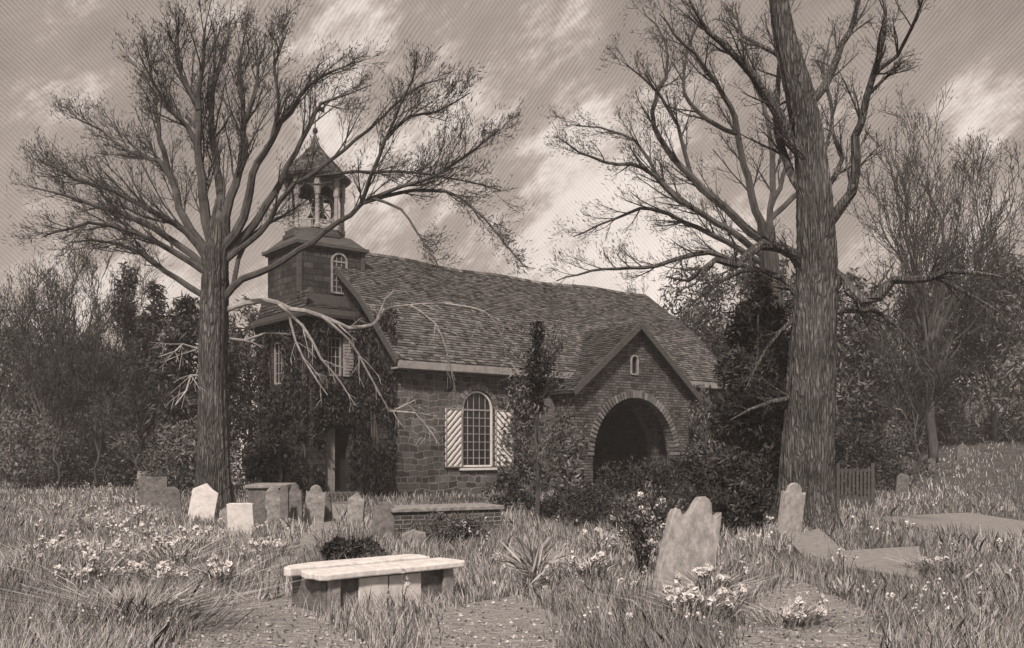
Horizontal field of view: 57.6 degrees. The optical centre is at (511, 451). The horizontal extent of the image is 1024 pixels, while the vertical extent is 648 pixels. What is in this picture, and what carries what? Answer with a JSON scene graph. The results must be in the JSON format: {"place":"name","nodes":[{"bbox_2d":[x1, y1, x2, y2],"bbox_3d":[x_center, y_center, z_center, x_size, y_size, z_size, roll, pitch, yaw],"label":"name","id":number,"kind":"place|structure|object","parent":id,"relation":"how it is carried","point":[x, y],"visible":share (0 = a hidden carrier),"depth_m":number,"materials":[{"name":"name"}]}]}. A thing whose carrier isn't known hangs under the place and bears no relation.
{"place":"outdoors","nodes":[
{"label":"outdoors","id":0,"kind":"place"},
{"bbox_2d":[171,501,365,647],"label":"path","id":1,"kind":"structure","parent":0,"point":[288,617],"depth_m":8.99,"materials":[{"name":"gravel"}]},
{"bbox_2d":[233,554,290,600],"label":"broad leaved weed","id":2,"kind":"object","parent":1,"relation":"on","point":[268,594],"visible":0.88,"depth_m":10.58,"materials":[{"name":"grey plant"}]},
{"bbox_2d":[172,513,890,647],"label":"leaf litter","id":3,"kind":"object","parent":1,"relation":"on","point":[508,637],"visible":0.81,"depth_m":8.65,"materials":[{"name":"plant"}]},
{"bbox_2d":[415,595,567,647],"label":"path","id":4,"kind":"structure","parent":0,"point":[493,613],"depth_m":9.02,"materials":[{"name":"stone"}]},
{"bbox_2d":[0,432,1023,647],"bbox_3d":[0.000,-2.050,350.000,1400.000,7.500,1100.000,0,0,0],"label":"ground","id":5,"kind":"structure","parent":0,"point":[1001,464],"depth_m":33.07,"materials":[{"name":"plant"}]},
{"bbox_2d":[0,304,60,482],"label":"evergreen tree","id":6,"kind":"object","parent":5,"relation":"on","point":[4,411],"visible":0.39,"depth_m":49.84,"materials":[{"name":"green plant"}]},
{"bbox_2d":[0,312,84,481],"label":"evergreen tree","id":7,"kind":"object","parent":5,"relation":"on","point":[16,406],"visible":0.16,"depth_m":50.68,"materials":[{"name":"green plant"}]},
{"bbox_2d":[0,402,96,489],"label":"shrub","id":8,"kind":"object","parent":5,"relation":"on","point":[16,468],"visible":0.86,"depth_m":42.15,"materials":[{"name":"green plant"}]},
{"bbox_2d":[0,530,105,564],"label":"flower clump","id":9,"kind":"object","parent":5,"relation":"on","point":[50,544],"visible":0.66,"depth_m":13.50,"materials":[{"name":"grey plant"}]},
{"bbox_2d":[0,324,108,489],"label":"bare tree","id":10,"kind":"object","parent":5,"relation":"on","point":[71,366],"visible":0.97,"depth_m":40.71,"materials":[{"name":"grey plant"}]},
{"bbox_2d":[18,500,97,521],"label":"flower clump","id":11,"kind":"object","parent":5,"relation":"on","point":[55,507],"visible":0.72,"depth_m":22.61,"materials":[{"name":"grey plant"}]},
{"bbox_2d":[0,238,140,483],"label":"bare tree","id":12,"kind":"object","parent":5,"relation":"on","point":[31,310],"visible":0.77,"depth_m":46.29,"materials":[{"name":"grey plant"}]},
{"bbox_2d":[48,352,121,480],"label":"evergreen tree","id":13,"kind":"object","parent":5,"relation":"on","point":[87,440],"visible":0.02,"depth_m":50.46,"materials":[{"name":"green plant"}]},
{"bbox_2d":[25,513,148,528],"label":"flower clump","id":14,"kind":"object","parent":5,"relation":"on","point":[80,520],"visible":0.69,"depth_m":20.49,"materials":[{"name":"grey plant"}]},
{"bbox_2d":[0,235,174,481],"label":"bare tree","id":15,"kind":"object","parent":5,"relation":"on","point":[93,288],"visible":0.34,"depth_m":49.78,"materials":[{"name":"grey plant"}]},
{"bbox_2d":[13,406,162,488],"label":"shrub","id":16,"kind":"object","parent":5,"relation":"on","point":[112,463],"visible":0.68,"depth_m":43.17,"materials":[{"name":"grey plant"}]},
{"bbox_2d":[1,550,182,593],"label":"flower clump","id":17,"kind":"object","parent":5,"relation":"on","point":[94,557],"visible":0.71,"depth_m":10.85,"materials":[{"name":"grey plant"}]},
{"bbox_2d":[41,309,151,487],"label":"bare tree","id":18,"kind":"object","parent":5,"relation":"on","point":[98,364],"visible":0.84,"depth_m":42.04,"materials":[{"name":"grey plant"}]},
{"bbox_2d":[78,261,159,483],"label":"evergreen tree","id":19,"kind":"object","parent":5,"relation":"on","point":[129,320],"visible":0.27,"depth_m":47.57,"materials":[{"name":"grey plant"}]},
{"bbox_2d":[44,541,202,565],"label":"flower clump","id":20,"kind":"object","parent":5,"relation":"on","point":[115,544],"visible":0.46,"depth_m":13.39,"materials":[{"name":"grey plant"}]},
{"bbox_2d":[84,355,177,470],"bbox_3d":[-16.051,-1.191,39.810,4.071,5.814,3.038,0,0,-27],"label":"shrub","id":21,"kind":"object","parent":5,"relation":"on","point":[133,398],"visible":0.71,"depth_m":39.54,"materials":[{"name":"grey plant"}]},
{"bbox_2d":[90,505,179,525],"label":"flower clump","id":22,"kind":"object","parent":5,"relation":"on","point":[142,514],"visible":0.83,"depth_m":21.16,"materials":[{"name":"grey plant"}]},
{"bbox_2d":[119,279,187,485],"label":"evergreen tree","id":23,"kind":"object","parent":5,"relation":"on","point":[147,337],"visible":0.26,"depth_m":46.71,"materials":[{"name":"grey plant"}]},
{"bbox_2d":[139,476,167,509],"bbox_3d":[-10.388,1.281,26.984,0.858,1.118,0.090,0,0,6],"label":"gravestone","id":24,"kind":"object","parent":5,"relation":"on","point":[151,489],"visible":0.6,"depth_m":26.94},
{"bbox_2d":[107,522,199,541],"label":"flower clump","id":25,"kind":"object","parent":5,"relation":"on","point":[162,529],"visible":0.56,"depth_m":17.47,"materials":[{"name":"grey plant"}]},
{"bbox_2d":[98,535,244,570],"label":"flower clump","id":26,"kind":"object","parent":5,"relation":"on","point":[170,553],"visible":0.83,"depth_m":13.02,"materials":[{"name":"grey plant"}]},
{"bbox_2d":[95,559,247,590],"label":"flower clump","id":27,"kind":"object","parent":5,"relation":"on","point":[162,567],"visible":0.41,"depth_m":10.86,"materials":[{"name":"grey plant"}]},
{"bbox_2d":[161,487,181,513],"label":"gravestone","id":28,"kind":"object","parent":5,"relation":"on","point":[170,497],"visible":0.75,"depth_m":25.33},
{"bbox_2d":[118,525,250,557],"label":"flower clump","id":29,"kind":"object","parent":5,"relation":"on","point":[216,539],"visible":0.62,"depth_m":14.74,"materials":[{"name":"grey plant"}]},
{"bbox_2d":[129,416,246,495],"bbox_3d":[-12.564,0.211,36.263,4.288,3.187,3.611,0,0,-28],"label":"shrub","id":30,"kind":"object","parent":5,"relation":"on","point":[177,449],"visible":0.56,"depth_m":35.84,"materials":[{"name":"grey plant"}]},
{"bbox_2d":[0,560,381,641],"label":"grass clump","id":31,"kind":"object","parent":5,"relation":"on","point":[193,611],"visible":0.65,"depth_m":8.83,"materials":[{"name":"plant"}]},
{"bbox_2d":[138,290,247,490],"bbox_3d":[-13.503,-2.515,39.758,4.642,8.793,4.599,0,0,0],"label":"evergreen tree","id":32,"kind":"object","parent":5,"relation":"on","point":[187,331],"visible":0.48,"depth_m":39.20,"materials":[{"name":"grey plant"}]},
{"bbox_2d":[187,483,218,520],"bbox_3d":[-7.535,1.314,22.719,0.622,1.067,0.100,9,-7,-8],"label":"gravestone","id":33,"kind":"object","parent":5,"relation":"on","point":[203,500],"visible":0.67,"depth_m":22.68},
{"bbox_2d":[121,551,298,596],"bbox_3d":[-3.453,1.455,10.862,2.288,0.494,1.764,0,0,-16],"label":"flower clump","id":34,"kind":"object","parent":5,"relation":"on","point":[221,570],"visible":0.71,"depth_m":10.91,"materials":[{"name":"grey plant"}]},
{"bbox_2d":[226,503,254,534],"bbox_3d":[-5.489,1.444,18.871,0.550,0.795,0.090,-2,4,6],"label":"gravestone","id":35,"kind":"object","parent":5,"relation":"on","point":[240,515],"visible":0.66,"depth_m":18.82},
{"bbox_2d":[227,294,259,482],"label":"evergreen tree","id":36,"kind":"object","parent":5,"relation":"on","point":[242,393],"visible":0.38,"depth_m":49.26,"materials":[{"name":"grey plant"}]},
{"bbox_2d":[245,483,296,508],"bbox_3d":[-5.869,1.300,22.725,0.960,1.000,1.610,0,0,-4],"label":"box tomb","id":37,"kind":"object","parent":5,"relation":"on","point":[256,494],"visible":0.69,"depth_m":21.97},
{"bbox_2d":[225,537,317,556],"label":"flower clump","id":38,"kind":"object","parent":5,"relation":"on","point":[262,542],"visible":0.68,"depth_m":15.01,"materials":[{"name":"grey plant"}]},
{"bbox_2d":[265,483,279,526],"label":"gravestone","id":39,"kind":"object","parent":5,"relation":"on","point":[272,504],"visible":0.65,"depth_m":20.92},
{"bbox_2d":[1,0,547,516],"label":"bare tree","id":40,"kind":"object","parent":5,"relation":"on","point":[221,248],"visible":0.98,"depth_m":23.95,"materials":[{"name":"grey plant"}]},
{"bbox_2d":[236,409,312,496],"bbox_3d":[-7.958,0.181,31.052,2.666,3.248,2.094,0,0,0],"label":"shrub","id":41,"kind":"object","parent":5,"relation":"on","point":[261,463],"visible":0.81,"depth_m":30.78,"materials":[{"name":"black plant"}]},
{"bbox_2d":[280,485,288,526],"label":"gravestone","id":42,"kind":"object","parent":5,"relation":"on","point":[284,502],"visible":0.78,"depth_m":20.93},
{"bbox_2d":[289,484,303,524],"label":"gravestone","id":43,"kind":"object","parent":5,"relation":"on","point":[295,499],"visible":0.79,"depth_m":21.50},
{"bbox_2d":[304,485,325,522],"bbox_3d":[-4.671,1.320,22.070,0.462,1.043,0.090,4,1,-12],"label":"gravestone","id":44,"kind":"object","parent":5,"relation":"on","point":[315,500],"visible":0.88,"depth_m":22.03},
{"bbox_2d":[319,534,363,560],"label":"shrub","id":45,"kind":"object","parent":5,"relation":"on","point":[337,546],"visible":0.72,"depth_m":13.60,"materials":[{"name":"black plant"}]},
{"bbox_2d":[346,492,364,526],"bbox_3d":[-3.517,1.386,20.981,0.382,0.911,0.090,5,1,12],"label":"gravestone","id":46,"kind":"object","parent":5,"relation":"on","point":[356,508],"visible":0.69,"depth_m":20.94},
{"bbox_2d":[350,534,388,557],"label":"shrub","id":47,"kind":"object","parent":5,"relation":"on","point":[370,547],"visible":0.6,"depth_m":13.79,"materials":[{"name":"grey plant"}]},
{"bbox_2d":[284,554,464,614],"bbox_3d":[-1.564,1.523,10.432,1.937,0.555,0.990,0,0,-41],"label":"table tomb","id":48,"kind":"object","parent":5,"relation":"on","point":[351,577],"visible":0.77,"depth_m":10.09,"materials":[{"name":"stone"}]},
{"bbox_2d":[371,501,397,536],"bbox_3d":[-2.522,1.423,18.515,0.525,0.841,0.090,6,-7,-10],"label":"gravestone","id":49,"kind":"object","parent":5,"relation":"on","point":[383,519],"visible":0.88,"depth_m":18.47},
{"bbox_2d":[373,568,422,618],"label":"broad leaved weed","id":50,"kind":"object","parent":5,"relation":"on","point":[407,584],"visible":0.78,"depth_m":9.27,"materials":[{"name":"grey plant"}]},
{"bbox_2d":[375,503,503,536],"bbox_3d":[-1.508,1.470,19.457,2.470,0.660,1.120,0,0,-27],"label":"brick tomb","id":51,"kind":"object","parent":5,"relation":"on","point":[405,516],"visible":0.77,"depth_m":19.04,"materials":[{"name":"brick"}]},
{"bbox_2d":[406,506,497,544],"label":"shrub","id":52,"kind":"object","parent":5,"relation":"on","point":[455,525],"visible":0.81,"depth_m":16.91,"materials":[{"name":"grey plant"}]},
{"bbox_2d":[245,106,728,497],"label":"church","id":53,"kind":"structure","parent":5,"relation":"on","point":[636,367],"depth_m":37.72,"materials":[{"name":"brick"}]},
{"bbox_2d":[252,309,398,496],"bbox_3d":[-7.603,-1.758,36.154,8.284,7.137,2.155,0,0,29],"label":"ivy","id":54,"kind":"object","parent":53,"relation":"attached to","point":[360,412],"visible":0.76,"depth_m":35.52,"materials":[{"name":"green plant"}]},
{"bbox_2d":[325,427,334,491],"bbox_3d":[-7.078,0.390,36.007,0.500,2.620,0.125,0,0,-39],"label":"door","id":55,"kind":"structure","parent":53,"relation":"in","point":[330,455],"depth_m":36.05,"materials":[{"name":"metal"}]},
{"bbox_2d":[327,337,340,375],"bbox_3d":[-6.891,-3.650,35.986,0.610,1.510,0.095,0,0,-39],"label":"window","id":56,"kind":"structure","parent":53,"relation":"in","point":[334,343],"depth_m":36.03,"materials":[{"name":"grey glass"}]},
{"bbox_2d":[331,427,345,491],"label":"inner door","id":57,"kind":"structure","parent":53,"relation":"in","point":[340,441],"depth_m":36.77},
{"bbox_2d":[459,391,496,469],"bbox_3d":[-1.371,-0.800,36.286,1.800,3.080,0.300,0,0,-39],"label":"window","id":58,"kind":"structure","parent":53,"relation":"in","point":[476,406],"depth_m":36.37,"materials":[{"name":"white paint"}]},
{"bbox_2d":[493,377,535,492],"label":"climbing vine","id":59,"kind":"object","parent":53,"relation":"attached to","point":[525,422],"visible":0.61,"depth_m":37.22,"materials":[{"name":"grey plant"}]},
{"bbox_2d":[689,384,735,465],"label":"climbing vine","id":60,"kind":"object","parent":53,"relation":"attached to","point":[697,406],"visible":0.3,"depth_m":42.67,"materials":[{"name":"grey plant"}]},
{"bbox_2d":[17,474,1002,637],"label":"wildflowers","id":61,"kind":"object","parent":5,"relation":"on","point":[628,614],"visible":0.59,"depth_m":13.17,"materials":[{"name":"white plant"}]},
{"bbox_2d":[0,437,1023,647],"bbox_3d":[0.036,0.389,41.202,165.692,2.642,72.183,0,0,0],"label":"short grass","id":62,"kind":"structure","parent":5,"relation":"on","point":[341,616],"depth_m":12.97,"materials":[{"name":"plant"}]},
{"bbox_2d":[479,467,544,511],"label":"shrub","id":63,"kind":"object","parent":5,"relation":"on","point":[508,498],"visible":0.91,"depth_m":25.73,"materials":[{"name":"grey plant"}]},
{"bbox_2d":[0,376,1023,458],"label":"wood","id":64,"kind":"object","parent":5,"relation":"on","point":[987,413],"depth_m":75.00,"materials":[{"name":"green plant"}]},
{"bbox_2d":[492,525,571,594],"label":"yucca","id":65,"kind":"object","parent":5,"relation":"on","point":[531,565],"visible":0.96,"depth_m":10.94,"materials":[{"name":"grey plant"}]},
{"bbox_2d":[497,312,586,520],"bbox_3d":[0.595,-0.791,21.955,2.034,4.974,1.911,0,0,27],"label":"young tree","id":66,"kind":"object","parent":5,"relation":"on","point":[541,363],"visible":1,"depth_m":21.89,"materials":[{"name":"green plant"}]},
{"bbox_2d":[529,412,593,508],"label":"shrub","id":67,"kind":"object","parent":5,"relation":"on","point":[575,476],"visible":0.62,"depth_m":26.79,"materials":[{"name":"brown plant"}]},
{"bbox_2d":[533,483,606,521],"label":"shrub","id":68,"kind":"object","parent":5,"relation":"on","point":[549,509],"visible":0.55,"depth_m":22.31,"materials":[{"name":"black plant"}]},
{"bbox_2d":[510,549,654,583],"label":"flower clump","id":69,"kind":"object","parent":5,"relation":"on","point":[578,567],"visible":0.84,"depth_m":12.06,"materials":[{"name":"grey plant"}]},
{"bbox_2d":[551,525,632,558],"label":"flower clump","id":70,"kind":"object","parent":5,"relation":"on","point":[619,545],"visible":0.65,"depth_m":14.72,"materials":[{"name":"grey plant"}]},
{"bbox_2d":[555,477,634,514],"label":"shrub","id":71,"kind":"object","parent":5,"relation":"on","point":[589,485],"visible":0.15,"depth_m":24.99,"materials":[{"name":"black plant"}]},
{"bbox_2d":[553,483,644,528],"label":"shrub","id":72,"kind":"object","parent":5,"relation":"on","point":[578,514],"visible":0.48,"depth_m":20.90,"materials":[{"name":"black plant"}]},
{"bbox_2d":[601,474,685,575],"bbox_3d":[1.773,1.008,12.305,1.048,1.395,0.837,0,0,-31],"label":"rose bush","id":73,"kind":"object","parent":5,"relation":"on","point":[641,523],"visible":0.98,"depth_m":12.27,"materials":[{"name":"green plant"}]},
{"bbox_2d":[593,455,695,507],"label":"shrub","id":74,"kind":"object","parent":5,"relation":"on","point":[638,475],"visible":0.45,"depth_m":26.67,"materials":[{"name":"black plant"}]},
{"bbox_2d":[651,496,721,597],"bbox_3d":[2.044,1.191,10.982,1.038,1.301,0.120,0,-5,-25],"label":"gravestone","id":75,"kind":"object","parent":5,"relation":"on","point":[690,540],"visible":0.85,"depth_m":10.94,"materials":[{"name":"grey stone"}]},
{"bbox_2d":[650,482,736,533],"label":"shrub","id":76,"kind":"object","parent":5,"relation":"on","point":[683,495],"visible":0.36,"depth_m":18.84,"materials":[{"name":"black plant"}]},
{"bbox_2d":[657,259,731,450],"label":"evergreen tree","id":77,"kind":"object","parent":5,"relation":"on","point":[683,313],"visible":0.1,"depth_m":60.34,"materials":[{"name":"brown plant"}]},
{"bbox_2d":[663,440,725,500],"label":"shrub","id":78,"kind":"object","parent":5,"relation":"on","point":[692,454],"visible":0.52,"depth_m":28.80,"materials":[{"name":"black plant"}]},
{"bbox_2d":[550,581,851,624],"bbox_3d":[1.859,1.496,9.273,3.213,0.415,2.055,0,0,0],"label":"flower clump","id":79,"kind":"object","parent":5,"relation":"on","point":[691,594],"visible":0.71,"depth_m":9.22,"materials":[{"name":"grey plant"}]},
{"bbox_2d":[536,0,871,438],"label":"bare tree","id":80,"kind":"object","parent":5,"relation":"on","point":[764,259],"visible":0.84,"depth_m":26.38,"materials":[{"name":"brown plant"}]},
{"bbox_2d":[634,560,788,602],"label":"flower clump","id":81,"kind":"object","parent":5,"relation":"on","point":[714,584],"visible":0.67,"depth_m":10.28,"materials":[{"name":"grey plant"}]},
{"bbox_2d":[690,446,777,517],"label":"shrub","id":82,"kind":"object","parent":5,"relation":"on","point":[723,475],"visible":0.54,"depth_m":21.66,"materials":[{"name":"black plant"}]},
{"bbox_2d":[676,242,793,451],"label":"evergreen tree","id":83,"kind":"object","parent":5,"relation":"on","point":[712,331],"visible":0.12,"depth_m":55.79,"materials":[{"name":"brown plant"}]},
{"bbox_2d":[710,477,776,532],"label":"shrub","id":84,"kind":"object","parent":5,"relation":"on","point":[749,501],"visible":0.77,"depth_m":19.14,"materials":[{"name":"black plant"}]},
{"bbox_2d":[702,274,791,506],"bbox_3d":[6.343,-1.466,24.371,2.609,6.539,2.767,0,0,23],"label":"tree","id":85,"kind":"object","parent":5,"relation":"on","point":[745,327],"visible":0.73,"depth_m":24.21,"materials":[{"name":"black plant"}]},
{"bbox_2d":[775,483,805,539],"bbox_3d":[5.354,1.223,17.872,0.540,1.242,0.090,5,3,-24],"label":"gravestone","id":86,"kind":"object","parent":5,"relation":"on","point":[791,508],"visible":0.89,"depth_m":17.81,"materials":[{"name":"grey stone"}]},
{"bbox_2d":[732,254,848,460],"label":"evergreen tree","id":87,"kind":"object","parent":5,"relation":"on","point":[783,261],"visible":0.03,"depth_m":47.95,"materials":[{"name":"brown plant"}]},
{"bbox_2d":[787,528,839,561],"bbox_3d":[5.432,1.690,16.919,0.793,0.120,6.036,0,0,13],"label":"ledger stone","id":88,"kind":"object","parent":5,"relation":"on","point":[814,542],"visible":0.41,"depth_m":16.24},
{"bbox_2d":[647,0,1023,531],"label":"bare tree","id":89,"kind":"object","parent":5,"relation":"on","point":[807,457],"visible":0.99,"depth_m":20.15,"materials":[{"name":"brown plant"}]},
{"bbox_2d":[818,549,858,597],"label":"broad leaved weed","id":90,"kind":"object","parent":5,"relation":"on","point":[843,556],"visible":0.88,"depth_m":10.99,"materials":[{"name":"grey plant"}]},
{"bbox_2d":[836,463,874,508],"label":"picket gate","id":91,"kind":"structure","parent":5,"relation":"on","point":[870,470],"depth_m":26.93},
{"bbox_2d":[834,409,898,497],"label":"shrub","id":92,"kind":"object","parent":5,"relation":"on","point":[872,455],"visible":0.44,"depth_m":33.53,"materials":[{"name":"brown plant"}]},
{"bbox_2d":[835,267,910,471],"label":"evergreen tree","id":93,"kind":"object","parent":5,"relation":"on","point":[852,402],"visible":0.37,"depth_m":45.06,"materials":[{"name":"brown plant"}]},
{"bbox_2d":[841,546,920,581],"bbox_3d":[5.567,1.685,14.147,1.193,0.130,4.285,0,0,23],"label":"ledger stone","id":94,"kind":"object","parent":5,"relation":"on","point":[879,556],"visible":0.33,"depth_m":13.91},
{"bbox_2d":[844,424,942,490],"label":"shrub","id":95,"kind":"object","parent":5,"relation":"on","point":[897,437],"visible":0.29,"depth_m":37.48,"materials":[{"name":"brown plant"}]},
{"bbox_2d":[836,282,959,460],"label":"evergreen tree","id":96,"kind":"object","parent":5,"relation":"on","point":[907,316],"visible":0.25,"depth_m":49.26,"materials":[{"name":"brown plant"}]},
{"bbox_2d":[849,309,993,482],"bbox_3d":[17.339,-2.445,39.494,3.690,7.680,5.277,0,0,-17],"label":"bare tree","id":97,"kind":"object","parent":5,"relation":"on","point":[934,366],"visible":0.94,"depth_m":39.97,"materials":[{"name":"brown plant"}]},
{"bbox_2d":[864,555,988,574],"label":"flower clump","id":98,"kind":"object","parent":5,"relation":"on","point":[927,561],"visible":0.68,"depth_m":12.83,"materials":[{"name":"grey plant"}]},
{"bbox_2d":[833,80,1023,463],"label":"bare tree","id":99,"kind":"object","parent":5,"relation":"on","point":[928,326],"visible":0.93,"depth_m":45.45,"materials":[{"name":"brown plant"}]},
{"bbox_2d":[922,537,972,580],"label":"broad leaved weed","id":100,"kind":"object","parent":5,"relation":"on","point":[956,572],"visible":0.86,"depth_m":12.13,"materials":[{"name":"grey plant"}]},
{"bbox_2d":[872,268,1023,443],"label":"evergreen tree","id":101,"kind":"object","parent":5,"relation":"on","point":[940,436],"visible":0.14,"depth_m":52.58,"materials":[{"name":"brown plant"}]},
{"bbox_2d":[882,512,1023,537],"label":"ledger stone","id":102,"kind":"object","parent":5,"relation":"on","point":[994,522],"visible":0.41,"depth_m":22.07,"materials":[{"name":"stone"}]},
{"bbox_2d":[907,245,1023,443],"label":"evergreen tree","id":103,"kind":"object","parent":5,"relation":"on","point":[993,436],"visible":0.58,"depth_m":49.84,"materials":[{"name":"brown plant"}]},
{"bbox_2d":[924,229,1023,433],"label":"bare tree","id":104,"kind":"object","parent":5,"relation":"on","point":[994,378],"visible":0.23,"depth_m":49.76,"materials":[{"name":"brown plant"}]},
{"bbox_2d":[957,564,1013,618],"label":"broad leaved weed","id":105,"kind":"object","parent":5,"relation":"on","point":[986,603],"visible":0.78,"depth_m":9.30,"materials":[{"name":"grey plant"}]},
{"bbox_2d":[970,247,1023,438],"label":"evergreen tree","id":106,"kind":"object","parent":5,"relation":"on","point":[1006,395],"visible":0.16,"depth_m":51.59,"materials":[{"name":"brown plant"}]},
{"bbox_2d":[0,0,1023,404],"label":"sky","id":107,"kind":"structure","parent":0,"point":[545,53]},
{"bbox_2d":[729,578,895,647],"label":"path","id":108,"kind":"structure","parent":0,"point":[824,636],"depth_m":8.85,"materials":[{"name":"gravel"}]},
{"bbox_2d":[716,592,925,630],"bbox_3d":[3.005,1.553,9.123,2.460,0.300,1.632,0,0,0],"label":"flower clump","id":109,"kind":"object","parent":108,"relation":"on","point":[788,616],"visible":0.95,"depth_m":9.03,"materials":[{"name":"grey plant"}]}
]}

